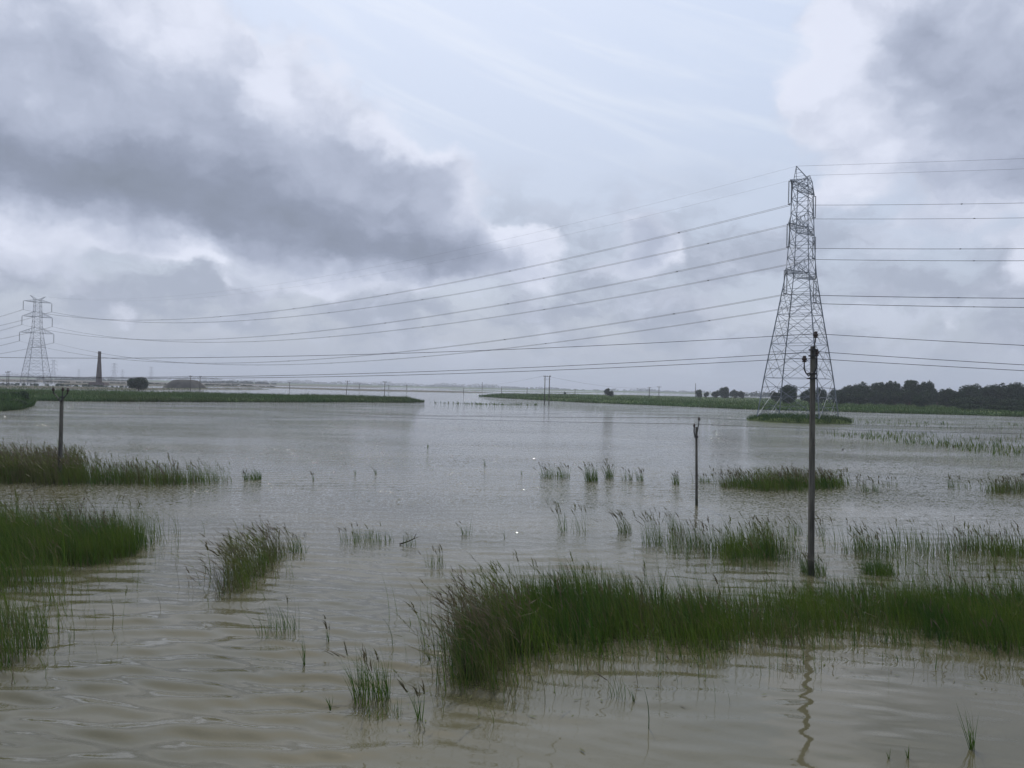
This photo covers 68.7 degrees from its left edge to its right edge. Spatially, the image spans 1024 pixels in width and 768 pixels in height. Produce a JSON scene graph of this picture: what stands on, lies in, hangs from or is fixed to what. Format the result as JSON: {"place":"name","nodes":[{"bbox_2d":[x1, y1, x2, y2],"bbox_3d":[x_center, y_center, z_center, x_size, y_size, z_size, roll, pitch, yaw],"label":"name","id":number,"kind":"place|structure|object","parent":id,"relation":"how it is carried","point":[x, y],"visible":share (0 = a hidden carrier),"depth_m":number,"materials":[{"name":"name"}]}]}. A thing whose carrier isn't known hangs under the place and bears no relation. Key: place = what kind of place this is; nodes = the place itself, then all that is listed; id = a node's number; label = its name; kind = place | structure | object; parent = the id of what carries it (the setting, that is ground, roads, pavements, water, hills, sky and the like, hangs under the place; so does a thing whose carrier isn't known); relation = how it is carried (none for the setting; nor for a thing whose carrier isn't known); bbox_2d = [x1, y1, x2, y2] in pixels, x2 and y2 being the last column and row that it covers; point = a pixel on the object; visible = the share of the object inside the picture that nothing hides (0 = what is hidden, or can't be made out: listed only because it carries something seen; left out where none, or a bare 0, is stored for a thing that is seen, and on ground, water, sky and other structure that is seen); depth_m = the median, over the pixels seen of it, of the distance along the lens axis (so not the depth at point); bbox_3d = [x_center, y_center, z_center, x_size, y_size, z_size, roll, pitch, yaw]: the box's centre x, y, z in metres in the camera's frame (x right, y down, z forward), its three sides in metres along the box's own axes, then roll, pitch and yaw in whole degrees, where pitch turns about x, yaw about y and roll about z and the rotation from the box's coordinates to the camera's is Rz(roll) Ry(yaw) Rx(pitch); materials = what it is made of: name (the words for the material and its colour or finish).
{"place":"outdoors","nodes":[
{"label":"outdoors","id":0,"kind":"place"},
{"bbox_2d":[0,385,267,389],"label":"land","id":1,"kind":"structure","parent":0,"point":[55,387],"depth_m":441.69,"materials":[{"name":"green plant"}]},
{"bbox_2d":[19,295,53,383],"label":"lattice tower","id":2,"kind":"structure","parent":1,"relation":"on","point":[40,340],"depth_m":461.85,"materials":[{"name":"metal"}]},
{"bbox_2d":[21,247,788,339],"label":"twin conductor","id":3,"kind":"object","parent":2,"relation":"attached to","point":[472,309],"visible":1,"depth_m":211.60,"materials":[{"name":"metal"}]},
{"bbox_2d":[54,219,809,322],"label":"twin conductor","id":4,"kind":"object","parent":2,"relation":"attached to","point":[491,287],"visible":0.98,"depth_m":228.15,"materials":[{"name":"metal"}]},
{"bbox_2d":[55,259,811,342],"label":"twin conductor","id":5,"kind":"object","parent":2,"relation":"attached to","point":[483,318],"visible":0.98,"depth_m":231.27,"materials":[{"name":"metal"}]},
{"bbox_2d":[0,383,125,386],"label":"wood","id":6,"kind":"object","parent":1,"relation":"on","point":[61,385],"visible":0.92,"depth_m":551.10,"materials":[{"name":"green plant"}]},
{"bbox_2d":[163,379,206,387],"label":"earth mound","id":7,"kind":"object","parent":1,"relation":"on","point":[182,383],"visible":0.92,"depth_m":602.70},
{"bbox_2d":[0,379,382,387],"bbox_3d":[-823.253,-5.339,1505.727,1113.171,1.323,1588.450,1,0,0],"label":"land","id":8,"kind":"structure","parent":0,"point":[70,381],"depth_m":1455.33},
{"bbox_2d":[0,380,273,386],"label":"wood","id":9,"kind":"object","parent":8,"relation":"on","point":[148,382],"visible":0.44,"depth_m":919.66,"materials":[{"name":"green plant"}]},
{"bbox_2d":[0,386,424,402],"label":"land","id":10,"kind":"structure","parent":0,"point":[220,397],"depth_m":234.44,"materials":[{"name":"green plant"}]},
{"bbox_2d":[126,376,148,390],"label":"tree","id":11,"kind":"object","parent":10,"relation":"on","point":[140,383],"visible":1,"depth_m":376.00,"materials":[{"name":"green plant"}]},
{"bbox_2d":[60,383,486,392],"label":"land","id":12,"kind":"structure","parent":0,"point":[113,384],"depth_m":789.58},
{"bbox_2d":[88,351,108,384],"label":"brick chimney","id":13,"kind":"object","parent":12,"relation":"on","point":[99,376],"visible":1,"depth_m":668.38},
{"bbox_2d":[58,382,488,392],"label":"bank grass","id":14,"kind":"structure","parent":12,"relation":"on","point":[281,387],"depth_m":799.80,"materials":[{"name":"green plant"}]},
{"bbox_2d":[27,407,672,417],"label":"cable","id":15,"kind":"object","parent":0,"point":[359,417],"visible":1,"depth_m":84.85,"materials":[{"name":"black metal"}]},
{"bbox_2d":[0,377,799,395],"bbox_3d":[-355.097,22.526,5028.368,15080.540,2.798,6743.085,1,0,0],"label":"land","id":16,"kind":"structure","parent":0,"point":[370,385],"depth_m":3033.94,"materials":[{"name":"green plant"}]},
{"bbox_2d":[0,373,506,387],"bbox_3d":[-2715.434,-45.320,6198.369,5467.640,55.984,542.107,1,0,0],"label":"wood","id":17,"kind":"object","parent":16,"relation":"on","point":[234,380],"visible":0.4,"depth_m":6073.46,"materials":[{"name":"green plant"}]},
{"bbox_2d":[242,379,827,394],"bbox_3d":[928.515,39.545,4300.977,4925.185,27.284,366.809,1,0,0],"label":"wood","id":18,"kind":"object","parent":16,"relation":"on","point":[514,387],"visible":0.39,"depth_m":4244.96,"materials":[{"name":"green plant"}]},
{"bbox_2d":[0,378,1023,767],"bbox_3d":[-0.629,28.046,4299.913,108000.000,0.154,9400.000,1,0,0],"label":"water","id":19,"kind":"structure","parent":0,"point":[180,678],"depth_m":22.87,"materials":[{"name":"liquid"}]},
{"bbox_2d":[0,438,118,487],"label":"marsh grass","id":20,"kind":"structure","parent":19,"relation":"on","point":[14,467],"depth_m":43.04,"materials":[{"name":"green plant"}]},
{"bbox_2d":[52,387,69,473],"bbox_3d":[-26.212,3.115,43.356,1.023,5.837,0.250,1,0,0],"label":"utility pole","id":21,"kind":"object","parent":19,"relation":"in","point":[60,442],"visible":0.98,"depth_m":43.32,"materials":[{"name":"concrete"}]},
{"bbox_2d":[0,536,188,683],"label":"marsh grass","id":22,"kind":"structure","parent":19,"relation":"in","point":[21,578],"depth_m":18.49,"materials":[{"name":"green plant"}]},
{"bbox_2d":[0,476,204,581],"bbox_3d":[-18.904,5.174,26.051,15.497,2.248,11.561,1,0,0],"label":"marsh grass","id":23,"kind":"structure","parent":19,"relation":"in","point":[82,552],"depth_m":25.25,"materials":[{"name":"green plant"}]},
{"bbox_2d":[41,453,256,488],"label":"marsh grass","id":24,"kind":"structure","parent":19,"relation":"in","point":[141,477],"depth_m":43.41,"materials":[{"name":"green plant"}]},
{"bbox_2d":[164,514,304,606],"bbox_3d":[-8.699,5.467,23.730,4.189,2.213,7.594,1,0,0],"label":"reed clump","id":25,"kind":"object","parent":19,"relation":"in","point":[232,562],"visible":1,"depth_m":23.19,"materials":[{"name":"green plant"}]},
{"bbox_2d":[241,468,261,479],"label":"reed tuft","id":26,"kind":"object","parent":19,"relation":"on","point":[249,478],"visible":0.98,"depth_m":46.02,"materials":[{"name":"green plant"}]},
{"bbox_2d":[241,596,298,637],"bbox_3d":[-5.866,5.583,17.933,1.523,0.836,1.029,1,0,-17],"label":"reed tuft","id":27,"kind":"object","parent":19,"relation":"on","point":[277,626],"visible":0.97,"depth_m":17.98,"materials":[{"name":"green plant"}]},
{"bbox_2d":[287,533,308,552],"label":"reed tuft","id":28,"kind":"object","parent":19,"relation":"on","point":[296,548],"visible":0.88,"depth_m":26.53,"materials":[{"name":"green plant"}]},
{"bbox_2d":[320,641,391,708],"bbox_3d":[-2.984,5.463,14.327,1.318,1.170,1.476,2,0,-39],"label":"reed tuft","id":29,"kind":"object","parent":19,"relation":"on","point":[365,687],"visible":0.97,"depth_m":14.24,"materials":[{"name":"green plant"}]},
{"bbox_2d":[339,522,393,546],"bbox_3d":[-5.667,5.685,28.746,2.290,0.754,1.978,1,0,33],"label":"reed tuft","id":30,"kind":"object","parent":19,"relation":"on","point":[356,538],"visible":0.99,"depth_m":28.67,"materials":[{"name":"green plant"}]},
{"bbox_2d":[361,692,403,719],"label":"reed tuft","id":31,"kind":"object","parent":19,"relation":"on","point":[383,707],"visible":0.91,"depth_m":13.63,"materials":[{"name":"green plant"}]},
{"bbox_2d":[396,678,424,720],"bbox_3d":[-1.785,5.673,13.473,0.636,0.795,0.194,1,0,14],"label":"reed tuft","id":32,"kind":"object","parent":19,"relation":"on","point":[416,692],"visible":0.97,"depth_m":13.45,"materials":[{"name":"green plant"}]},
{"bbox_2d":[419,545,445,567],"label":"reed tuft","id":33,"kind":"object","parent":19,"relation":"on","point":[439,560],"visible":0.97,"depth_m":24.88,"materials":[{"name":"green plant"}]},
{"bbox_2d":[533,461,570,478],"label":"reed tuft","id":34,"kind":"object","parent":19,"relation":"on","point":[546,474],"visible":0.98,"depth_m":50.64,"materials":[{"name":"green plant"}]},
{"bbox_2d":[546,499,567,531],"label":"reed tuft","id":35,"kind":"object","parent":19,"relation":"on","point":[558,517],"visible":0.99,"depth_m":31.55,"materials":[{"name":"green plant"}]},
{"bbox_2d":[356,548,804,741],"bbox_3d":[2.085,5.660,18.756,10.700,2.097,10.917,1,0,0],"label":"marsh grass","id":36,"kind":"structure","parent":19,"relation":"in","point":[623,605],"depth_m":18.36,"materials":[{"name":"green plant"}]},
{"bbox_2d":[578,462,597,481],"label":"reed tuft","id":37,"kind":"object","parent":19,"relation":"on","point":[589,478],"visible":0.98,"depth_m":49.13,"materials":[{"name":"green plant"}]},
{"bbox_2d":[596,508,631,533],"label":"reed tuft","id":38,"kind":"object","parent":19,"relation":"in","point":[625,526],"visible":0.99,"depth_m":31.61,"materials":[{"name":"green plant"}]},
{"bbox_2d":[632,508,664,545],"bbox_3d":[5.165,5.515,29.373,1.608,1.586,1.116,1,0,23],"label":"reed tuft","id":39,"kind":"object","parent":19,"relation":"on","point":[657,537],"visible":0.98,"depth_m":29.28,"materials":[{"name":"green plant"}]},
{"bbox_2d":[693,417,699,504],"bbox_3d":[9.756,4.342,39.780,0.391,5.165,0.215,1,0,0],"label":"utility pole","id":40,"kind":"object","parent":19,"relation":"in","point":[695,430],"visible":0.98,"depth_m":39.75,"materials":[{"name":"concrete"}]},
{"bbox_2d":[190,401,666,423],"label":"cable","id":41,"kind":"object","parent":40,"relation":"attached to","point":[492,420],"visible":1,"depth_m":56.17,"materials":[{"name":"black metal"}]},
{"bbox_2d":[222,402,697,417],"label":"cable","id":42,"kind":"object","parent":40,"relation":"attached to","point":[566,417],"visible":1,"depth_m":46.65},
{"bbox_2d":[701,424,1014,433],"bbox_3d":[19.392,2.351,38.398,19.627,0.143,0.014,1,0,8],"label":"cable","id":43,"kind":"object","parent":40,"relation":"attached to","point":[867,430],"visible":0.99,"depth_m":38.54,"materials":[{"name":"black metal"}]},
{"bbox_2d":[371,591,1023,727],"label":"marsh grass","id":44,"kind":"structure","parent":19,"relation":"on","point":[558,643],"depth_m":17.29,"materials":[{"name":"green plant"}]},
{"bbox_2d":[618,508,832,575],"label":"marsh grass","id":45,"kind":"structure","parent":19,"relation":"on","point":[697,539],"depth_m":27.62,"materials":[{"name":"green plant"}]},
{"bbox_2d":[663,511,836,569],"bbox_3d":[9.181,5.585,28.133,6.535,1.614,7.427,1,0,0],"label":"reed clump","id":46,"kind":"object","parent":19,"relation":"on","point":[761,547],"visible":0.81,"depth_m":27.89,"materials":[{"name":"green plant"}]},
{"bbox_2d":[689,462,869,496],"bbox_3d":[17.632,6.025,48.901,12.686,1.512,10.777,1,0,0],"label":"reed clump","id":47,"kind":"object","parent":19,"relation":"in","point":[789,478],"visible":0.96,"depth_m":47.98,"materials":[{"name":"green plant"}]},
{"bbox_2d":[802,331,818,575],"bbox_3d":[9.873,2.596,24.953,0.577,8.709,0.285,1,0,0],"label":"utility pole","id":48,"kind":"object","parent":19,"relation":"in","point":[814,353],"visible":0.99,"depth_m":24.89,"materials":[{"name":"concrete"}]},
{"bbox_2d":[0,358,800,378],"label":"overhead cable","id":49,"kind":"object","parent":48,"relation":"attached to","point":[465,373],"visible":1,"depth_m":27.28,"materials":[{"name":"grey metal"}]},
{"bbox_2d":[0,334,806,357],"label":"overhead cable","id":50,"kind":"object","parent":48,"relation":"attached to","point":[460,351],"visible":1,"depth_m":27.45,"materials":[{"name":"grey metal"}]},
{"bbox_2d":[1,352,806,376],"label":"overhead cable","id":51,"kind":"object","parent":48,"relation":"attached to","point":[475,369],"visible":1,"depth_m":27.42,"materials":[{"name":"grey metal"}]},
{"bbox_2d":[808,358,1023,370],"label":"overhead cable","id":52,"kind":"object","parent":48,"relation":"attached to","point":[916,364],"visible":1,"depth_m":23.25,"materials":[{"name":"grey metal"}]},
{"bbox_2d":[826,352,1021,364],"bbox_3d":[39.864,0.204,6.508,70.001,1.437,0.017,1,0,32],"label":"overhead cable","id":53,"kind":"object","parent":48,"relation":"attached to","point":[923,358],"visible":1,"depth_m":23.33,"materials":[{"name":"grey metal"}]},
{"bbox_2d":[825,334,1023,345],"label":"overhead cable","id":54,"kind":"object","parent":48,"relation":"attached to","point":[926,340],"visible":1,"depth_m":23.24,"materials":[{"name":"grey metal"}]},
{"bbox_2d":[794,548,828,575],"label":"reed tuft","id":55,"kind":"object","parent":19,"relation":"on","point":[818,570],"visible":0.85,"depth_m":25.13,"materials":[{"name":"green plant"}]},
{"bbox_2d":[626,555,1023,683],"bbox_3d":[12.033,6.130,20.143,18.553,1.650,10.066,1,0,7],"label":"marsh grass","id":56,"kind":"structure","parent":19,"relation":"in","point":[826,592],"depth_m":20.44,"materials":[{"name":"green plant"}]},
{"bbox_2d":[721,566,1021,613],"bbox_3d":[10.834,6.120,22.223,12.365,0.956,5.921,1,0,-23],"label":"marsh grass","id":57,"kind":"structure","parent":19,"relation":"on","point":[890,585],"depth_m":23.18,"materials":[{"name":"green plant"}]},
{"bbox_2d":[853,554,897,575],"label":"reed tuft","id":58,"kind":"object","parent":19,"relation":"in","point":[874,566],"visible":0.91,"depth_m":25.25,"materials":[{"name":"green plant"}]},
{"bbox_2d":[798,516,1008,563],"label":"marsh grass","id":59,"kind":"structure","parent":19,"relation":"on","point":[869,545],"depth_m":28.98,"materials":[{"name":"green plant"}]},
{"bbox_2d":[822,429,1023,455],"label":"marsh grass","id":60,"kind":"structure","parent":19,"relation":"on","point":[946,441],"depth_m":98.29,"materials":[{"name":"green plant"}]},
{"bbox_2d":[839,419,1023,429],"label":"marsh grass","id":61,"kind":"structure","parent":19,"relation":"on","point":[924,425],"depth_m":164.07,"materials":[{"name":"green plant"}]},
{"bbox_2d":[955,700,978,749],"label":"reed tuft","id":62,"kind":"object","parent":19,"relation":"on","point":[971,746],"visible":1,"depth_m":12.81,"materials":[{"name":"green plant"}]},
{"bbox_2d":[957,472,1023,493],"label":"marsh grass","id":63,"kind":"structure","parent":19,"relation":"on","point":[1005,486],"depth_m":48.48,"materials":[{"name":"green plant"}]},
{"bbox_2d":[0,0,1023,394],"label":"sky","id":64,"kind":"structure","parent":0,"point":[192,150],"materials":[{"name":"grey"}]},
{"bbox_2d":[280,384,747,394],"bbox_3d":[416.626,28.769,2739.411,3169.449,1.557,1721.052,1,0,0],"label":"land","id":65,"kind":"structure","parent":0,"point":[485,388],"depth_m":2443.41,"materials":[{"name":"green plant"}]},
{"bbox_2d":[630,591,787,700],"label":"marsh grass","id":66,"kind":"structure","parent":0,"point":[718,644],"depth_m":17.29,"materials":[{"name":"green plant"}]},
{"bbox_2d":[479,392,1023,416],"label":"land","id":67,"kind":"structure","parent":0,"point":[755,399],"depth_m":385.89,"materials":[{"name":"green plant"}]},
{"bbox_2d":[719,387,728,397],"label":"tree","id":68,"kind":"object","parent":67,"relation":"on","point":[724,392],"visible":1,"depth_m":617.99,"materials":[{"name":"green plant"}]},
{"bbox_2d":[778,383,797,403],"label":"tree","id":69,"kind":"object","parent":67,"relation":"on","point":[786,388],"visible":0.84,"depth_m":357.61,"materials":[{"name":"green plant"}]},
{"bbox_2d":[815,387,826,402],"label":"tree","id":70,"kind":"object","parent":67,"relation":"on","point":[822,393],"visible":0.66,"depth_m":418.54,"materials":[{"name":"green plant"}]},
{"bbox_2d":[832,391,848,403],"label":"tree","id":71,"kind":"object","parent":67,"relation":"on","point":[841,397],"visible":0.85,"depth_m":398.14,"materials":[{"name":"green plant"}]},
{"bbox_2d":[848,391,865,404],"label":"tree","id":72,"kind":"object","parent":67,"relation":"on","point":[856,398],"visible":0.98,"depth_m":393.54,"materials":[{"name":"green plant"}]},
{"bbox_2d":[853,381,873,402],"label":"tree","id":73,"kind":"object","parent":67,"relation":"on","point":[865,388],"visible":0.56,"depth_m":427.15,"materials":[{"name":"green plant"}]},
{"bbox_2d":[867,390,888,404],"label":"tree","id":74,"kind":"object","parent":67,"relation":"on","point":[875,397],"visible":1,"depth_m":387.82,"materials":[{"name":"green plant"}]},
{"bbox_2d":[882,380,895,393],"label":"tree","id":75,"kind":"object","parent":67,"relation":"on","point":[890,385],"visible":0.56,"depth_m":418.57,"materials":[{"name":"green plant"}]},
{"bbox_2d":[884,390,903,405],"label":"tree","id":76,"kind":"object","parent":67,"relation":"on","point":[894,398],"visible":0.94,"depth_m":385.50,"materials":[{"name":"green plant"}]},
{"bbox_2d":[900,388,918,404],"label":"tree","id":77,"kind":"object","parent":67,"relation":"on","point":[908,396],"visible":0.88,"depth_m":383.60,"materials":[{"name":"green plant"}]},
{"bbox_2d":[903,380,918,405],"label":"tree","id":78,"kind":"object","parent":67,"relation":"on","point":[913,384],"visible":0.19,"depth_m":418.70,"materials":[{"name":"green plant"}]},
{"bbox_2d":[912,395,926,407],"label":"tree","id":79,"kind":"object","parent":67,"relation":"on","point":[920,400],"visible":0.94,"depth_m":339.01,"materials":[{"name":"green plant"}]},
{"bbox_2d":[915,389,932,404],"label":"tree","id":80,"kind":"object","parent":67,"relation":"on","point":[927,395],"visible":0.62,"depth_m":377.50,"materials":[{"name":"green plant"}]},
{"bbox_2d":[915,380,934,405],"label":"tree","id":81,"kind":"object","parent":67,"relation":"on","point":[924,386],"visible":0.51,"depth_m":413.73,"materials":[{"name":"green plant"}]},
{"bbox_2d":[937,388,953,406],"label":"tree","id":82,"kind":"object","parent":67,"relation":"on","point":[942,397],"visible":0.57,"depth_m":379.16,"materials":[{"name":"green plant"}]},
{"bbox_2d":[948,390,966,402],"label":"tree","id":83,"kind":"object","parent":67,"relation":"on","point":[955,394],"visible":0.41,"depth_m":369.11,"materials":[{"name":"green plant"}]},
{"bbox_2d":[958,403,980,409],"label":"tree","id":84,"kind":"object","parent":67,"relation":"on","point":[969,406],"visible":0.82,"depth_m":297.64,"materials":[{"name":"green plant"}]},
{"bbox_2d":[959,385,981,397],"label":"tree","id":85,"kind":"object","parent":67,"relation":"on","point":[971,391],"visible":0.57,"depth_m":386.84,"materials":[{"name":"green plant"}]},
{"bbox_2d":[980,384,1000,400],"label":"tree","id":86,"kind":"object","parent":67,"relation":"on","point":[987,391],"visible":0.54,"depth_m":388.60,"materials":[{"name":"green plant"}]},
{"bbox_2d":[982,404,1002,410],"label":"tree","id":87,"kind":"object","parent":67,"relation":"on","point":[992,407],"visible":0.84,"depth_m":295.81,"materials":[{"name":"green plant"}]},
{"bbox_2d":[994,383,1008,399],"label":"tree","id":88,"kind":"object","parent":67,"relation":"on","point":[1000,392],"visible":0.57,"depth_m":384.44,"materials":[{"name":"green plant"}]},
{"bbox_2d":[1001,405,1023,411],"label":"tree","id":89,"kind":"object","parent":67,"relation":"on","point":[1017,408],"visible":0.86,"depth_m":289.54,"materials":[{"name":"green plant"}]},
{"bbox_2d":[1003,382,1023,400],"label":"tree","id":90,"kind":"object","parent":67,"relation":"on","point":[1015,390],"visible":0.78,"depth_m":377.38,"materials":[{"name":"green plant"}]},
{"bbox_2d":[746,412,852,423],"bbox_3d":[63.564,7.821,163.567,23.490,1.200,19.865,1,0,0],"label":"land","id":91,"kind":"structure","parent":0,"point":[791,421],"depth_m":156.95,"materials":[{"name":"green plant"}]},
{"bbox_2d":[757,166,838,418],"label":"lattice tower","id":92,"kind":"structure","parent":91,"relation":"on","point":[790,272],"depth_m":164.61,"materials":[{"name":"metal"}]},
{"bbox_2d":[21,294,783,362],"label":"twin conductor","id":93,"kind":"object","parent":92,"relation":"attached to","point":[479,342],"visible":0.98,"depth_m":207.34,"materials":[{"name":"metal"}]},
{"bbox_2d":[27,205,786,319],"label":"twin conductor","id":94,"kind":"object","parent":92,"relation":"hanging from","point":[486,275],"visible":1,"depth_m":206.75,"materials":[{"name":"metal"}]},
{"bbox_2d":[56,304,810,364],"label":"twin conductor","id":95,"kind":"object","parent":92,"relation":"attached to","point":[493,349],"visible":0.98,"depth_m":228.10,"materials":[{"name":"metal"}]},
{"bbox_2d":[786,294,1023,298],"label":"twin conductor","id":96,"kind":"object","parent":92,"relation":"attached to","point":[890,296],"visible":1,"depth_m":153.61,"materials":[{"name":"metal"}]},
{"bbox_2d":[815,303,1023,307],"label":"twin conductor","id":97,"kind":"object","parent":92,"relation":"attached to","point":[931,306],"visible":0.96,"depth_m":166.64,"materials":[{"name":"metal"}]},
{"bbox_2d":[827,541,1023,581],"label":"marsh grass","id":98,"kind":"structure","parent":0,"point":[965,558],"depth_m":26.45,"materials":[{"name":"green plant"}]},
{"bbox_2d":[927,515,1023,561],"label":"marsh grass","id":99,"kind":"structure","parent":0,"point":[1010,545],"depth_m":29.32,"materials":[{"name":"green plant"}]},
{"bbox_3d":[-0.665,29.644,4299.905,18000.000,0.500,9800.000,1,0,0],"label":"ground","id":100,"kind":"structure","parent":0,"visible":0},
{"bbox_2d":[36,377,126,380],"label":"wood","id":101,"kind":"object","parent":100,"relation":"on","point":[88,379],"visible":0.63,"depth_m":1852.36,"materials":[{"name":"green plant"}]},
{"bbox_2d":[199,380,275,384],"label":"wood","id":102,"kind":"object","parent":100,"relation":"on","point":[239,382],"visible":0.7,"depth_m":1867.85,"materials":[{"name":"green plant"}]},
{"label":"land","id":103,"kind":"structure","parent":0,"visible":0},
{"bbox_2d":[0,389,37,410],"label":"bank grass","id":104,"kind":"structure","parent":103,"relation":"on","point":[7,405],"depth_m":138.92,"materials":[{"name":"green plant"}]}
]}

